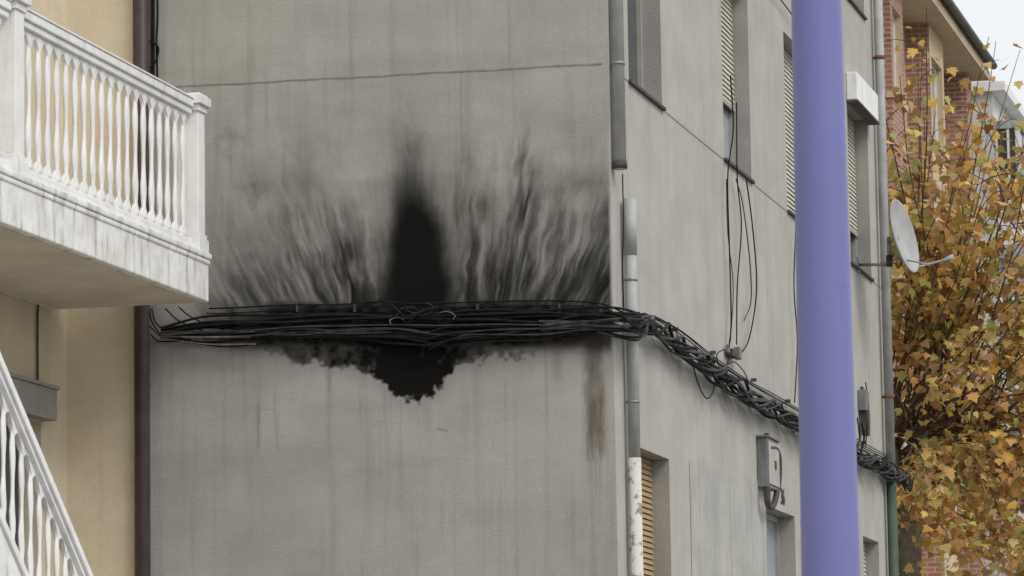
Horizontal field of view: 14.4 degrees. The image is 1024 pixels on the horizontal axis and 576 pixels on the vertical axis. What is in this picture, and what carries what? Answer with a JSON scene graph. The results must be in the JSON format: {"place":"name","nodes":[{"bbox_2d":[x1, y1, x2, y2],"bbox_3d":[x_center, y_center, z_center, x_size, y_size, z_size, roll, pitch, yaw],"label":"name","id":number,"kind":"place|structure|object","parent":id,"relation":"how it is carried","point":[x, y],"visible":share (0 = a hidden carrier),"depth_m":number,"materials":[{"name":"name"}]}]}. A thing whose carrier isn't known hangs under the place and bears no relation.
{"place":"outdoors","nodes":[
{"label":"outdoors","id":0,"kind":"place"},
{"bbox_2d":[953,0,1023,107],"label":"sky","id":1,"kind":"structure","parent":0,"point":[1002,21],"materials":[{"name":"white"}]},
{"bbox_2d":[971,71,1023,575],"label":"walls","id":2,"kind":"structure","parent":0,"point":[997,94],"depth_m":76.23,"materials":[{"name":"white paint"}]},
{"bbox_2d":[994,120,1023,575],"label":"glazed gallery","id":3,"kind":"object","parent":2,"relation":"attached to","point":[1009,144],"visible":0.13,"depth_m":76.10,"materials":[{"name":"white glass"}]},
{"label":"ground","id":4,"kind":"structure","parent":0,"visible":0},
{"bbox_2d":[0,0,135,575],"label":"walls","id":5,"kind":"structure","parent":4,"relation":"on","point":[86,441],"depth_m":31.81,"materials":[{"name":"beige paint"}]},
{"bbox_2d":[0,416,24,563],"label":"window","id":6,"kind":"structure","parent":5,"relation":"attached to","point":[7,477],"depth_m":31.15,"materials":[{"name":"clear glass"}]},
{"bbox_2d":[9,372,59,421],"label":"lintel","id":7,"kind":"structure","parent":5,"relation":"attached to","point":[38,398],"depth_m":30.93,"materials":[{"name":"grey paint"}]},
{"bbox_2d":[36,305,38,379],"bbox_3d":[-3.821,0.300,30.627,0.020,0.715,1.399,-3,-8,13],"label":"wall cable","id":8,"kind":"object","parent":5,"relation":"attached to","point":[37,344],"depth_m":31.26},
{"bbox_2d":[0,0,211,308],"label":"balcony","id":9,"kind":"structure","parent":5,"relation":"attached to","point":[66,242],"depth_m":29.37,"materials":[{"name":"paint"}]},
{"bbox_2d":[134,0,150,575],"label":"brown downpipe","id":10,"kind":"object","parent":5,"relation":"attached to","point":[142,413],"visible":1,"depth_m":31.69,"materials":[{"name":"brown metal"}]},
{"bbox_2d":[148,0,617,575],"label":"front wall","id":11,"kind":"structure","parent":4,"relation":"on","point":[296,456],"depth_m":31.45,"materials":[{"name":"grey paint"}]},
{"bbox_2d":[607,0,888,575],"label":"side wall","id":12,"kind":"structure","parent":4,"relation":"on","point":[674,173],"depth_m":35.41,"materials":[{"name":"grey paint"}]},
{"bbox_2d":[149,0,797,402],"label":"hanging wires","id":13,"kind":"object","parent":12,"relation":"attached to","point":[731,352],"visible":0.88,"depth_m":35.70,"materials":[{"name":"metal"}]},
{"bbox_2d":[174,63,880,287],"bbox_3d":[0.692,-0.773,38.623,3.629,0.048,14.419,-3,-8,13],"label":"render groove","id":14,"kind":"object","parent":12,"relation":"attached to","point":[453,72],"visible":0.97,"depth_m":31.75},
{"bbox_2d":[150,298,914,491],"bbox_3d":[0.858,1.266,38.601,3.961,0.570,15.332,-3,-8,13],"label":"power cable bundle","id":15,"kind":"object","parent":12,"relation":"attached to","point":[641,325],"visible":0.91,"depth_m":31.43,"materials":[{"name":"black rubber"}]},
{"bbox_2d":[610,0,626,169],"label":"drainpipe","id":16,"kind":"object","parent":12,"relation":"attached to","point":[617,64],"visible":1,"depth_m":31.25,"materials":[{"name":"grey plastic"}]},
{"bbox_2d":[623,198,642,575],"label":"drainpipe","id":17,"kind":"object","parent":12,"relation":"attached to","point":[634,458],"visible":0.99,"depth_m":31.21,"materials":[{"name":"grey plastic"}]},
{"bbox_2d":[627,0,642,87],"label":"window","id":18,"kind":"structure","parent":12,"relation":"in","point":[635,43],"depth_m":33.26,"materials":[{"name":"grey glass"}]},
{"bbox_2d":[628,79,665,110],"bbox_3d":[0.999,-2.983,32.818,0.175,2.928,1.367,-3,-8,13],"label":"window sill","id":19,"kind":"structure","parent":12,"relation":"attached to","point":[646,94],"depth_m":32.53,"materials":[{"name":"grey concrete"}]},
{"bbox_2d":[641,457,654,575],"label":"window","id":20,"kind":"structure","parent":12,"relation":"attached to","point":[647,519],"depth_m":32.62,"materials":[{"name":"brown wood"}]},
{"bbox_2d":[721,0,735,163],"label":"window","id":21,"kind":"structure","parent":12,"relation":"in","point":[726,37],"depth_m":37.10,"materials":[{"name":"beige glass"}]},
{"bbox_2d":[690,458,766,575],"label":"cement patch","id":22,"kind":"object","parent":12,"relation":"attached to","point":[728,526],"visible":0.98,"depth_m":35.11,"materials":[{"name":"grey concrete"}]},
{"bbox_2d":[724,158,754,183],"bbox_3d":[1.959,-2.488,36.721,0.175,2.928,1.402,-3,-8,13],"label":"window sill","id":23,"kind":"structure","parent":12,"relation":"attached to","point":[743,173],"depth_m":36.52,"materials":[{"name":"grey concrete"}]},
{"bbox_2d":[756,433,781,509],"bbox_3d":[2.355,1.685,37.042,0.117,0.713,0.727,-3,-8,13],"label":"electrical box","id":24,"kind":"object","parent":12,"relation":"attached to","point":[769,467],"visible":1,"depth_m":36.78,"materials":[{"name":"metal"}]},
{"bbox_2d":[766,513,779,575],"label":"window","id":25,"kind":"structure","parent":12,"relation":"attached to","point":[773,549],"depth_m":38.46,"materials":[{"name":"white metal"}]},
{"bbox_2d":[781,488,784,504],"bbox_3d":[2.539,1.955,37.994,0.006,0.154,0.198,-3,-8,13],"label":"house number","id":26,"kind":"object","parent":12,"relation":"attached to","point":[783,500],"visible":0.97,"depth_m":38.00,"materials":[{"name":"grey metal"}]},
{"bbox_2d":[784,50,794,212],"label":"window","id":27,"kind":"structure","parent":12,"relation":"in","point":[788,80],"depth_m":40.22,"materials":[{"name":"beige plastic"}]},
{"bbox_2d":[787,210,794,218],"bbox_3d":[2.755,-2.077,39.958,0.175,2.928,1.577,-3,-8,13],"label":"window sill","id":28,"kind":"structure","parent":12,"relation":"attached to","point":[791,213],"depth_m":39.12,"materials":[{"name":"grey concrete"}]},
{"bbox_2d":[847,115,857,264],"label":"window","id":29,"kind":"structure","parent":12,"relation":"in","point":[852,183],"depth_m":44.13,"materials":[{"name":"beige plastic"}]},
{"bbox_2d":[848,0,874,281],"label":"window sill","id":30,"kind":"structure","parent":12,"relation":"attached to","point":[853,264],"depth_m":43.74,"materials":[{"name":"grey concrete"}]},
{"bbox_2d":[846,72,879,124],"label":"shutter box","id":31,"kind":"object","parent":12,"relation":"attached to","point":[862,98],"visible":1,"depth_m":43.41,"materials":[{"name":"white paint"}]},
{"bbox_2d":[857,382,869,448],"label":"cable terminal box","id":32,"kind":"object","parent":12,"relation":"attached to","point":[863,400],"visible":1,"depth_m":42.79,"materials":[{"name":"metal"}]},
{"bbox_2d":[863,542,866,575],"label":"window","id":33,"kind":"structure","parent":12,"relation":"attached to","point":[864,554],"depth_m":43.71,"materials":[{"name":"white plastic"}]},
{"bbox_2d":[872,0,898,575],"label":"drainpipe","id":34,"kind":"object","parent":12,"relation":"attached to","point":[888,397],"visible":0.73,"depth_m":44.58,"materials":[{"name":"grey plastic"}]},
{"bbox_2d":[856,199,954,272],"bbox_3d":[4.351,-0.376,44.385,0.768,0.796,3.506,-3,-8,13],"label":"satellite dish","id":35,"kind":"object","parent":12,"relation":"attached to","point":[903,239],"visible":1,"depth_m":43.14,"materials":[{"name":"paint"}]},
{"bbox_2d":[883,0,986,575],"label":"walls","id":36,"kind":"structure","parent":4,"relation":"on","point":[951,88],"depth_m":69.64,"materials":[{"name":"red brick"}]},
{"bbox_2d":[892,15,895,86],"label":"window","id":37,"kind":"structure","parent":36,"relation":"attached to","point":[894,51],"depth_m":66.26,"materials":[{"name":"white paint"}]},
{"bbox_2d":[931,65,937,139],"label":"window","id":38,"kind":"structure","parent":36,"relation":"attached to","point":[934,95],"depth_m":71.04,"materials":[{"name":"white paint"}]},
{"bbox_2d":[902,0,996,80],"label":"eaves and roof","id":39,"kind":"object","parent":36,"relation":"on","point":[963,50],"visible":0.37,"depth_m":71.39,"materials":[{"name":"metal"}]},
{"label":"pavement","id":40,"kind":"structure","parent":0,"visible":0},
{"bbox_2d":[0,352,92,575],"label":"outdoor staircase","id":41,"kind":"structure","parent":40,"relation":"on","point":[32,460],"depth_m":25.53,"materials":[{"name":"white paint"}]},
{"bbox_2d":[791,0,860,575],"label":"lamp post","id":42,"kind":"object","parent":40,"relation":"on","point":[829,520],"visible":1,"depth_m":15.91,"materials":[{"name":"purple paint"}]},
{"bbox_2d":[884,8,1023,575],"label":"plane tree","id":43,"kind":"object","parent":40,"relation":"on","point":[933,296],"visible":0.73,"depth_m":49.22,"materials":[{"name":"orange plant"}]},
{"bbox_2d":[887,75,1023,575],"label":"plane tree","id":44,"kind":"object","parent":40,"relation":"on","point":[981,572],"visible":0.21,"depth_m":54.73,"materials":[{"name":"orange plant"}]}
]}

